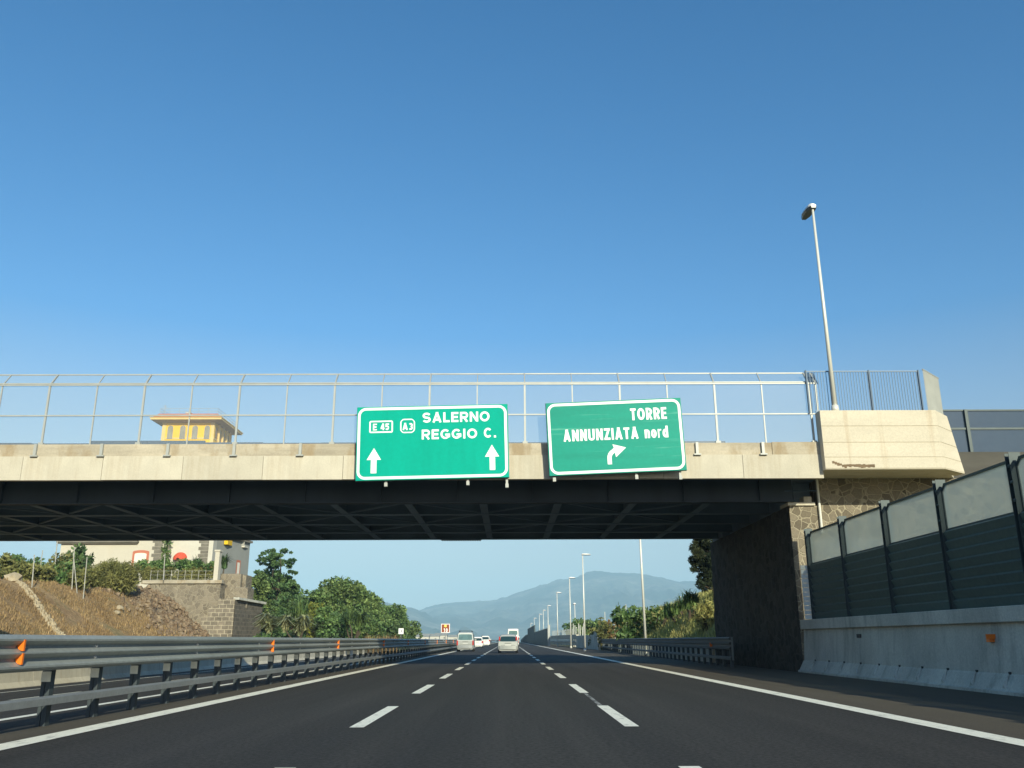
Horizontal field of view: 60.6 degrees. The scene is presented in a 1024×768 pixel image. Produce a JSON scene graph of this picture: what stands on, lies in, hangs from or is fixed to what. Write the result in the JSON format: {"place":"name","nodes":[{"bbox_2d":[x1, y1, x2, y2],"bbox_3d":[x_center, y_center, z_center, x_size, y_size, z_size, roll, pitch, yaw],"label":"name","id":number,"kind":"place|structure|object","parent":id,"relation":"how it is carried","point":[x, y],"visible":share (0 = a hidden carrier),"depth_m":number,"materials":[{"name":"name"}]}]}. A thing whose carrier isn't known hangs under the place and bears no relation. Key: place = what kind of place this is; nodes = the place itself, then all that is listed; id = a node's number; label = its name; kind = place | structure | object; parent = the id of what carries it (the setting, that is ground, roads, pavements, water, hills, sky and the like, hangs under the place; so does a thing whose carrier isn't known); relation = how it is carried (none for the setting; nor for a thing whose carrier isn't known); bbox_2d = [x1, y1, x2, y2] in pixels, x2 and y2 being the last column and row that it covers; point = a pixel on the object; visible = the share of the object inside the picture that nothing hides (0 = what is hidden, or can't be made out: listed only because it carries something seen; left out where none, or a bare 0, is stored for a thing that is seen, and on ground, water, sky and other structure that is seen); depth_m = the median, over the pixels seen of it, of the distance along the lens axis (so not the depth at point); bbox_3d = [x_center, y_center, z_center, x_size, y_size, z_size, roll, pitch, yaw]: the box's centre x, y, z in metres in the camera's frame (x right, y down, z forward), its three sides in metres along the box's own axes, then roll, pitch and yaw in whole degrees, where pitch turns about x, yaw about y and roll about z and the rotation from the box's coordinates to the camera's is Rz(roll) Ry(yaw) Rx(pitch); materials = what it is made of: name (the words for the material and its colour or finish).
{"place":"outdoors","nodes":[
{"label":"outdoors","id":0,"kind":"place"},
{"bbox_2d":[0,579,188,635],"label":"embankment","id":1,"kind":"structure","parent":0,"point":[73,617],"depth_m":83.04,"materials":[{"name":"brown soil"}]},
{"bbox_2d":[0,552,18,577],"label":"bush","id":2,"kind":"object","parent":1,"relation":"on","point":[7,560],"visible":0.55,"depth_m":89.66,"materials":[{"name":"green plant"}]},
{"bbox_2d":[4,572,22,581],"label":"boulder","id":3,"kind":"object","parent":1,"relation":"on","point":[13,576],"visible":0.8,"depth_m":80.66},
{"bbox_2d":[0,553,30,578],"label":"bush","id":4,"kind":"object","parent":1,"relation":"on","point":[17,557],"visible":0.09,"depth_m":94.03,"materials":[{"name":"green plant"}]},
{"bbox_2d":[2,559,41,581],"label":"bush","id":5,"kind":"object","parent":1,"relation":"on","point":[23,568],"visible":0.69,"depth_m":87.89,"materials":[{"name":"green plant"}]},
{"bbox_2d":[31,555,34,587],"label":"pole","id":6,"kind":"object","parent":1,"relation":"on","point":[33,572],"visible":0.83,"depth_m":82.19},
{"bbox_2d":[28,557,45,579],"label":"bush","id":7,"kind":"object","parent":1,"relation":"on","point":[36,560],"visible":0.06,"depth_m":101.81,"materials":[{"name":"green plant"}]},
{"bbox_2d":[15,580,65,634],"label":"drain channel","id":8,"kind":"object","parent":1,"relation":"on","point":[39,606],"visible":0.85,"depth_m":77.56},
{"bbox_2d":[30,563,58,582],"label":"bush","id":9,"kind":"object","parent":1,"relation":"on","point":[47,571],"visible":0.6,"depth_m":89.56,"materials":[{"name":"green plant"}]},
{"bbox_2d":[43,561,60,580],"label":"bush","id":10,"kind":"object","parent":1,"relation":"on","point":[51,563],"visible":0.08,"depth_m":95.86,"materials":[{"name":"green plant"}]},
{"bbox_2d":[48,552,72,583],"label":"bush","id":11,"kind":"object","parent":1,"relation":"on","point":[61,557],"visible":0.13,"depth_m":103.84,"materials":[{"name":"green plant"}]},
{"bbox_2d":[52,561,76,584],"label":"bush","id":12,"kind":"object","parent":1,"relation":"on","point":[62,576],"visible":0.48,"depth_m":94.52,"materials":[{"name":"green plant"}]},
{"bbox_2d":[71,547,76,591],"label":"pole","id":13,"kind":"object","parent":1,"relation":"on","point":[74,570],"visible":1,"depth_m":89.99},
{"bbox_2d":[64,567,89,589],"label":"bush","id":14,"kind":"object","parent":1,"relation":"on","point":[80,576],"visible":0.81,"depth_m":91.33,"materials":[{"name":"green plant"}]},
{"bbox_2d":[61,543,94,569],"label":"bush","id":15,"kind":"object","parent":1,"relation":"on","point":[80,556],"visible":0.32,"depth_m":109.75,"materials":[{"name":"green plant"}]},
{"bbox_2d":[83,557,87,597],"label":"pole","id":16,"kind":"object","parent":1,"relation":"on","point":[85,577],"visible":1,"depth_m":89.91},
{"bbox_2d":[85,567,98,587],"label":"bush","id":17,"kind":"object","parent":1,"relation":"on","point":[91,571],"visible":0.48,"depth_m":97.64,"materials":[{"name":"green plant"}]},
{"bbox_2d":[0,577,208,636],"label":"dry grass","id":18,"kind":"structure","parent":1,"relation":"on","point":[71,594],"depth_m":84.21,"materials":[{"name":"plant"}]},
{"bbox_2d":[84,557,143,593],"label":"bush","id":19,"kind":"object","parent":1,"relation":"on","point":[116,574],"visible":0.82,"depth_m":100.41,"materials":[{"name":"green plant"}]},
{"bbox_2d":[127,586,203,635],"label":"soil heap","id":20,"kind":"object","parent":1,"relation":"on","point":[154,610],"visible":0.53,"depth_m":104.56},
{"bbox_2d":[93,585,209,636],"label":"rubble","id":21,"kind":"object","parent":20,"relation":"on","point":[171,615],"visible":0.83,"depth_m":104.74,"materials":[{"name":"stone"}]},
{"bbox_2d":[141,580,235,636],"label":"terrace wall","id":22,"kind":"structure","parent":1,"relation":"on","point":[208,606],"depth_m":113.50,"materials":[{"name":"stone"}]},
{"bbox_2d":[133,557,214,579],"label":"garden hedge","id":23,"kind":"object","parent":22,"relation":"on","point":[200,567],"visible":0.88,"depth_m":115.82,"materials":[{"name":"green plant"}]},
{"bbox_2d":[150,570,205,579],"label":"garden railing","id":24,"kind":"object","parent":22,"relation":"on","point":[178,573],"visible":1,"depth_m":114.73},
{"bbox_2d":[213,550,222,579],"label":"gate pillar","id":25,"kind":"structure","parent":22,"relation":"on","point":[217,564],"depth_m":115.70,"materials":[{"name":"beige paint"}]},
{"bbox_2d":[221,553,233,573],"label":"garden palm","id":26,"kind":"object","parent":22,"relation":"on","point":[224,562],"visible":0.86,"depth_m":119.60,"materials":[{"name":"green plant"}]},
{"bbox_2d":[249,609,280,636],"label":"strap shrub","id":27,"kind":"object","parent":1,"relation":"on","point":[265,619],"visible":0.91,"depth_m":106.87,"materials":[{"name":"green plant"}]},
{"bbox_2d":[267,613,315,637],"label":"strap shrub","id":28,"kind":"object","parent":1,"relation":"on","point":[301,624],"visible":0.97,"depth_m":105.46,"materials":[{"name":"green plant"}]},
{"bbox_2d":[286,595,318,637],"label":"strap shrub","id":29,"kind":"object","parent":1,"relation":"on","point":[297,611],"visible":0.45,"depth_m":108.26,"materials":[{"name":"green plant"}]},
{"bbox_2d":[336,603,378,637],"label":"strap shrub","id":30,"kind":"object","parent":1,"relation":"on","point":[360,624],"visible":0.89,"depth_m":113.13,"materials":[{"name":"green plant"}]},
{"bbox_2d":[0,649,423,731],"bbox_3d":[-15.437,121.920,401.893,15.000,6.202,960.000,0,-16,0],"label":"opposite road","id":31,"kind":"structure","parent":0,"point":[17,719],"depth_m":25.29,"materials":[{"name":"asphalt"}]},
{"bbox_2d":[0,648,417,689],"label":"concrete barrier","id":32,"kind":"object","parent":31,"relation":"on","point":[21,679],"visible":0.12,"depth_m":48.29,"materials":[{"name":"concrete"}]},
{"bbox_2d":[381,602,498,642],"bbox_3d":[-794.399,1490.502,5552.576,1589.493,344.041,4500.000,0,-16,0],"label":"mountain","id":33,"kind":"structure","parent":0,"point":[429,624],"depth_m":5183.13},
{"bbox_2d":[0,642,1023,767],"bbox_3d":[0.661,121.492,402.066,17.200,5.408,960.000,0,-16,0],"label":"road","id":34,"kind":"structure","parent":0,"point":[529,705],"depth_m":12.69,"materials":[{"name":"asphalt"}]},
{"bbox_2d":[0,634,495,725],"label":"median guardrail","id":35,"kind":"object","parent":34,"relation":"on","point":[48,655],"visible":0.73,"depth_m":16.26,"materials":[{"name":"metal"}]},
{"bbox_2d":[441,624,449,638],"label":"brown sign","id":36,"kind":"object","parent":34,"relation":"on","point":[445,628],"visible":0.97,"depth_m":92.44,"materials":[{"name":"metal"}]},
{"bbox_2d":[456,631,475,650],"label":"silver minivan","id":37,"kind":"object","parent":34,"relation":"on","point":[465,640],"visible":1,"depth_m":92.58,"materials":[{"name":"paint"}]},
{"bbox_2d":[474,636,484,647],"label":"white car","id":38,"kind":"object","parent":34,"relation":"on","point":[479,642],"visible":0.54,"depth_m":136.28,"materials":[{"name":"paint"}]},
{"bbox_2d":[482,636,490,645],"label":"white suv","id":39,"kind":"object","parent":34,"relation":"on","point":[487,639],"visible":0.56,"depth_m":174.79,"materials":[{"name":"paint"}]},
{"bbox_2d":[496,634,519,652],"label":"silver estate car","id":40,"kind":"object","parent":34,"relation":"on","point":[507,642],"visible":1,"depth_m":79.95,"materials":[{"name":"paint"}]},
{"bbox_2d":[507,629,519,646],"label":"white van","id":41,"kind":"object","parent":34,"relation":"on","point":[514,631],"visible":0.35,"depth_m":146.32,"materials":[{"name":"paint"}]},
{"bbox_2d":[521,625,549,645],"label":"noise wall","id":42,"kind":"structure","parent":34,"relation":"on","point":[541,637],"depth_m":240.83,"materials":[{"name":"concrete"}]},
{"bbox_2d":[556,592,560,645],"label":"street lamp","id":43,"kind":"object","parent":34,"relation":"on","point":[557,620],"visible":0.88,"depth_m":165.83,"materials":[{"name":"metal"}]},
{"bbox_2d":[550,628,578,644],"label":"parapet","id":44,"kind":"structure","parent":34,"relation":"on","point":[563,639],"depth_m":153.89,"materials":[{"name":"concrete"}]},
{"bbox_2d":[569,577,574,647],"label":"street lamp","id":45,"kind":"object","parent":34,"relation":"on","point":[570,611],"visible":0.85,"depth_m":126.61,"materials":[{"name":"metal"}]},
{"bbox_2d":[582,553,590,650],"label":"street lamp","id":46,"kind":"object","parent":34,"relation":"on","point":[585,649],"visible":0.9,"depth_m":92.19,"materials":[{"name":"metal"}]},
{"bbox_2d":[576,631,605,649],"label":"concrete block wall","id":47,"kind":"structure","parent":34,"relation":"on","point":[594,643],"depth_m":113.74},
{"bbox_2d":[639,539,646,653],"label":"street lamp","id":48,"kind":"object","parent":34,"relation":"on","point":[643,601],"visible":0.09,"depth_m":67.16,"materials":[{"name":"metal"}]},
{"bbox_2d":[601,637,733,666],"bbox_3d":[9.843,20.792,69.382,0.262,1.241,68.415,0,-16,1],"label":"roadside guardrail","id":49,"kind":"object","parent":34,"relation":"on","point":[715,643],"visible":0.95,"depth_m":49.59,"materials":[{"name":"metal"}]},
{"bbox_2d":[798,605,1023,696],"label":"roadside wall","id":50,"kind":"structure","parent":34,"relation":"on","point":[976,649],"depth_m":22.34,"materials":[{"name":"grey concrete"}]},
{"bbox_2d":[800,452,1023,618],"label":"noise barrier","id":51,"kind":"object","parent":50,"relation":"on","point":[957,543],"visible":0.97,"depth_m":23.00,"materials":[{"name":"metal"}]},
{"bbox_2d":[0,0,1023,609],"label":"sky","id":52,"kind":"structure","parent":0,"point":[187,186],"materials":[{"name":"blue"}]},
{"bbox_2d":[419,571,701,641],"bbox_3d":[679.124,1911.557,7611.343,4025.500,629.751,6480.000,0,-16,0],"label":"mountain","id":53,"kind":"structure","parent":0,"point":[606,592],"depth_m":6729.57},
{"bbox_2d":[611,592,714,637],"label":"embankment","id":54,"kind":"structure","parent":0,"point":[687,625],"depth_m":65.52,"materials":[{"name":"green plant"}]},
{"bbox_2d":[607,619,622,638],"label":"bush","id":55,"kind":"object","parent":54,"relation":"on","point":[610,630],"visible":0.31,"depth_m":94.11,"materials":[{"name":"green plant"}]},
{"bbox_2d":[610,602,647,646],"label":"bush","id":56,"kind":"object","parent":54,"relation":"on","point":[628,629],"visible":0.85,"depth_m":82.55,"materials":[{"name":"green plant"}]},
{"bbox_2d":[639,605,663,631],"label":"bush","id":57,"kind":"object","parent":54,"relation":"on","point":[656,620],"visible":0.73,"depth_m":81.01,"materials":[{"name":"green plant"}]},
{"bbox_2d":[601,587,715,644],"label":"bank grass","id":58,"kind":"structure","parent":54,"relation":"on","point":[662,632],"depth_m":68.50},
{"bbox_2d":[661,601,671,627],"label":"strap shrub","id":59,"kind":"object","parent":54,"relation":"on","point":[665,615],"visible":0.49,"depth_m":77.16,"materials":[{"name":"green plant"}]},
{"bbox_2d":[666,595,684,621],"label":"strap shrub","id":60,"kind":"object","parent":54,"relation":"on","point":[677,608],"visible":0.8,"depth_m":71.81,"materials":[{"name":"green plant"}]},
{"bbox_2d":[678,588,703,621],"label":"strap shrub","id":61,"kind":"object","parent":54,"relation":"on","point":[690,600],"visible":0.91,"depth_m":65.80,"materials":[{"name":"green plant"}]},
{"bbox_2d":[687,539,712,591],"bbox_3d":[14.580,12.058,65.316,3.237,7.315,3.227,0,-16,0],"label":"pine tree","id":62,"kind":"object","parent":54,"relation":"on","point":[699,560],"visible":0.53,"depth_m":64.66,"materials":[{"name":"green plant"}]},
{"bbox_2d":[692,597,713,632],"bbox_3d":[12.934,15.383,58.086,2.216,2.729,1.633,0,-16,0],"label":"bush","id":63,"kind":"object","parent":54,"relation":"on","point":[702,618],"visible":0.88,"depth_m":57.92,"materials":[{"name":"green plant"}]},
{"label":"villa terrace","id":64,"kind":"structure","parent":0,"visible":0},
{"bbox_2d":[56,405,252,587],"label":"villa","id":65,"kind":"object","parent":64,"relation":"on","point":[210,428],"visible":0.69,"depth_m":145.27,"materials":[{"name":"beige paint"}]},
{"bbox_2d":[132,550,148,577],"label":"window","id":66,"kind":"structure","parent":65,"relation":"in","point":[137,555],"depth_m":139.62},
{"bbox_2d":[160,541,172,560],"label":"climbing vine","id":67,"kind":"object","parent":65,"relation":"attached to","point":[165,548],"visible":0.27,"depth_m":139.52,"materials":[{"name":"green plant"}]},
{"bbox_2d":[236,560,240,573],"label":"window","id":68,"kind":"structure","parent":65,"relation":"in","point":[238,563],"depth_m":149.39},
{"bbox_2d":[220,574,253,607],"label":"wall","id":69,"kind":"structure","parent":64,"relation":"on","point":[239,585],"depth_m":116.96,"materials":[{"name":"stone"}]},
{"bbox_2d":[233,597,265,636],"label":"stone pier","id":70,"kind":"structure","parent":64,"relation":"on","point":[243,617],"depth_m":115.30,"materials":[{"name":"stone"}]},
{"bbox_2d":[251,571,271,629],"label":"broadleaf tree","id":71,"kind":"object","parent":64,"relation":"on","point":[257,584],"visible":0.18,"depth_m":122.35,"materials":[{"name":"green plant"}]},
{"bbox_2d":[253,548,301,635],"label":"layered tree","id":72,"kind":"object","parent":64,"relation":"on","point":[274,559],"visible":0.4,"depth_m":126.30,"materials":[{"name":"green plant"}]},
{"bbox_2d":[253,568,303,633],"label":"broadleaf tree","id":73,"kind":"object","parent":64,"relation":"on","point":[284,580],"visible":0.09,"depth_m":129.31,"materials":[{"name":"green plant"}]},
{"bbox_2d":[268,592,308,636],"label":"broadleaf tree","id":74,"kind":"object","parent":64,"relation":"on","point":[283,609],"visible":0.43,"depth_m":119.06,"materials":[{"name":"green plant"}]},
{"bbox_2d":[302,589,326,637],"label":"broadleaf tree","id":75,"kind":"object","parent":64,"relation":"on","point":[316,595],"visible":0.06,"depth_m":133.81,"materials":[{"name":"green plant"}]},
{"bbox_2d":[306,601,327,637],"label":"broadleaf tree","id":76,"kind":"object","parent":64,"relation":"on","point":[312,612],"visible":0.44,"depth_m":117.00,"materials":[{"name":"green plant"}]},
{"bbox_2d":[315,611,352,637],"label":"broadleaf tree","id":77,"kind":"object","parent":64,"relation":"on","point":[337,626],"visible":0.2,"depth_m":119.33,"materials":[{"name":"green plant"}]},
{"bbox_2d":[376,603,408,636],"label":"broadleaf tree","id":78,"kind":"object","parent":64,"relation":"on","point":[398,613],"visible":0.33,"depth_m":164.57,"materials":[{"name":"green plant"}]},
{"bbox_3d":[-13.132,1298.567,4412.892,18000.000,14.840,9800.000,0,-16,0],"label":"ground","id":79,"kind":"structure","parent":0,"visible":0},
{"bbox_2d":[313,605,337,637],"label":"broadleaf tree","id":80,"kind":"object","parent":79,"relation":"on","point":[324,630],"visible":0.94,"depth_m":113.34,"materials":[{"name":"green plant"}]},
{"bbox_2d":[253,631,416,650],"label":"undergrowth","id":81,"kind":"object","parent":79,"relation":"on","point":[282,634],"visible":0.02,"depth_m":110.68,"materials":[{"name":"green plant"}]},
{"bbox_2d":[377,618,409,638],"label":"broadleaf tree","id":82,"kind":"object","parent":81,"relation":"on","point":[393,629],"visible":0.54,"depth_m":153.13,"materials":[{"name":"green plant"}]},
{"bbox_2d":[405,620,421,638],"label":"broadleaf tree","id":83,"kind":"object","parent":81,"relation":"on","point":[414,631],"visible":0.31,"depth_m":182.36,"materials":[{"name":"green plant"}]},
{"bbox_2d":[309,575,374,637],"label":"broadleaf tree","id":84,"kind":"object","parent":79,"relation":"on","point":[341,593],"visible":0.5,"depth_m":135.61,"materials":[{"name":"green plant"}]},
{"bbox_2d":[345,611,386,638],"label":"broadleaf tree","id":85,"kind":"object","parent":79,"relation":"on","point":[373,629],"visible":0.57,"depth_m":127.94,"materials":[{"name":"green plant"}]},
{"bbox_2d":[368,590,392,629],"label":"broadleaf tree","id":86,"kind":"object","parent":79,"relation":"on","point":[377,610],"visible":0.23,"depth_m":143.78,"materials":[{"name":"green plant"}]},
{"bbox_2d":[364,635,402,652],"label":"dry bush","id":87,"kind":"object","parent":79,"relation":"on","point":[382,648],"visible":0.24,"depth_m":121.96,"materials":[{"name":"green plant"}]},
{"bbox_2d":[416,634,429,638],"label":"house","id":88,"kind":"structure","parent":79,"relation":"on","point":[426,636],"depth_m":595.53,"materials":[{"name":"white paint"}]},
{"bbox_2d":[430,634,439,638],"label":"house","id":89,"kind":"structure","parent":79,"relation":"on","point":[434,636],"depth_m":672.47,"materials":[{"name":"white paint"}]},
{"bbox_2d":[435,633,447,638],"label":"house","id":90,"kind":"structure","parent":79,"relation":"on","point":[442,635],"depth_m":730.36,"materials":[{"name":"white paint"}]},
{"bbox_2d":[448,635,456,638],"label":"house","id":91,"kind":"structure","parent":79,"relation":"on","point":[452,636],"depth_m":787.89,"materials":[{"name":"white paint"}]},
{"bbox_2d":[0,410,964,671],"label":"road bridge","id":92,"kind":"structure","parent":79,"relation":"on","point":[750,510],"depth_m":33.70,"materials":[{"name":"concrete"}]},
{"bbox_2d":[0,441,724,444],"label":"deck barrier","id":93,"kind":"object","parent":92,"relation":"on","point":[148,442],"visible":0.04,"depth_m":48.44,"materials":[{"name":"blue metal"}]},
{"bbox_2d":[0,372,818,456],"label":"bridge safety fence","id":94,"kind":"object","parent":92,"relation":"on","point":[333,414],"visible":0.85,"depth_m":33.05,"materials":[{"name":"metal"}]},
{"bbox_2d":[355,404,508,487],"bbox_3d":[-2.899,2.355,32.170,5.556,3.097,0.606,-1,-16,-1],"label":"overhead sign","id":95,"kind":"object","parent":92,"relation":"attached to","point":[439,442],"visible":1,"depth_m":31.92,"materials":[{"name":"metal"}]},
{"bbox_2d":[545,398,686,481],"bbox_3d":[3.764,2.115,32.014,4.966,2.992,0.606,-2,-14,-1],"label":"overhead sign","id":96,"kind":"object","parent":92,"relation":"attached to","point":[636,436],"visible":1,"depth_m":31.75,"materials":[{"name":"metal"}]},
{"bbox_2d":[801,203,838,409],"bbox_3d":[11.965,-2.982,34.149,0.411,8.620,1.093,0,-16,0],"label":"street lamp","id":97,"kind":"object","parent":92,"relation":"on","point":[809,210],"visible":0.98,"depth_m":33.66,"materials":[{"name":"metal"}]},
{"bbox_2d":[804,369,942,413],"bbox_3d":[13.976,0.383,33.031,5.726,1.860,1.036,3,-17,-11],"label":"bar fence","id":98,"kind":"object","parent":92,"relation":"on","point":[932,391],"visible":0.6,"depth_m":33.05,"materials":[{"name":"grey metal"}]},
{"bbox_2d":[943,409,1023,477],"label":"smoky barrier","id":99,"kind":"object","parent":92,"relation":"on","point":[984,438],"visible":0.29,"depth_m":35.38,"materials":[{"name":"glass"}]},
{"bbox_2d":[562,618,581,646],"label":"bushy tree","id":100,"kind":"object","parent":79,"relation":"on","point":[567,626],"visible":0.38,"depth_m":158.66,"materials":[{"name":"green plant"}]},
{"bbox_2d":[573,623,583,646],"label":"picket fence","id":101,"kind":"object","parent":79,"relation":"on","point":[578,630],"visible":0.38,"depth_m":144.41,"materials":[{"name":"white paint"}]},
{"bbox_2d":[574,618,602,635],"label":"bushy tree","id":102,"kind":"object","parent":79,"relation":"on","point":[589,623],"visible":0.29,"depth_m":158.05,"materials":[{"name":"green plant"}]},
{"bbox_2d":[587,628,593,645],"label":"bush","id":103,"kind":"object","parent":79,"relation":"on","point":[591,632],"visible":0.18,"depth_m":112.18,"materials":[{"name":"green plant"}]},
{"bbox_2d":[592,617,613,649],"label":"bush","id":104,"kind":"object","parent":79,"relation":"on","point":[600,632],"visible":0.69,"depth_m":101.73,"materials":[{"name":"green plant"}]},
{"bbox_2d":[605,644,715,662],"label":"kerb wall","id":105,"kind":"structure","parent":79,"relation":"on","point":[707,653],"depth_m":54.11,"materials":[{"name":"concrete"}]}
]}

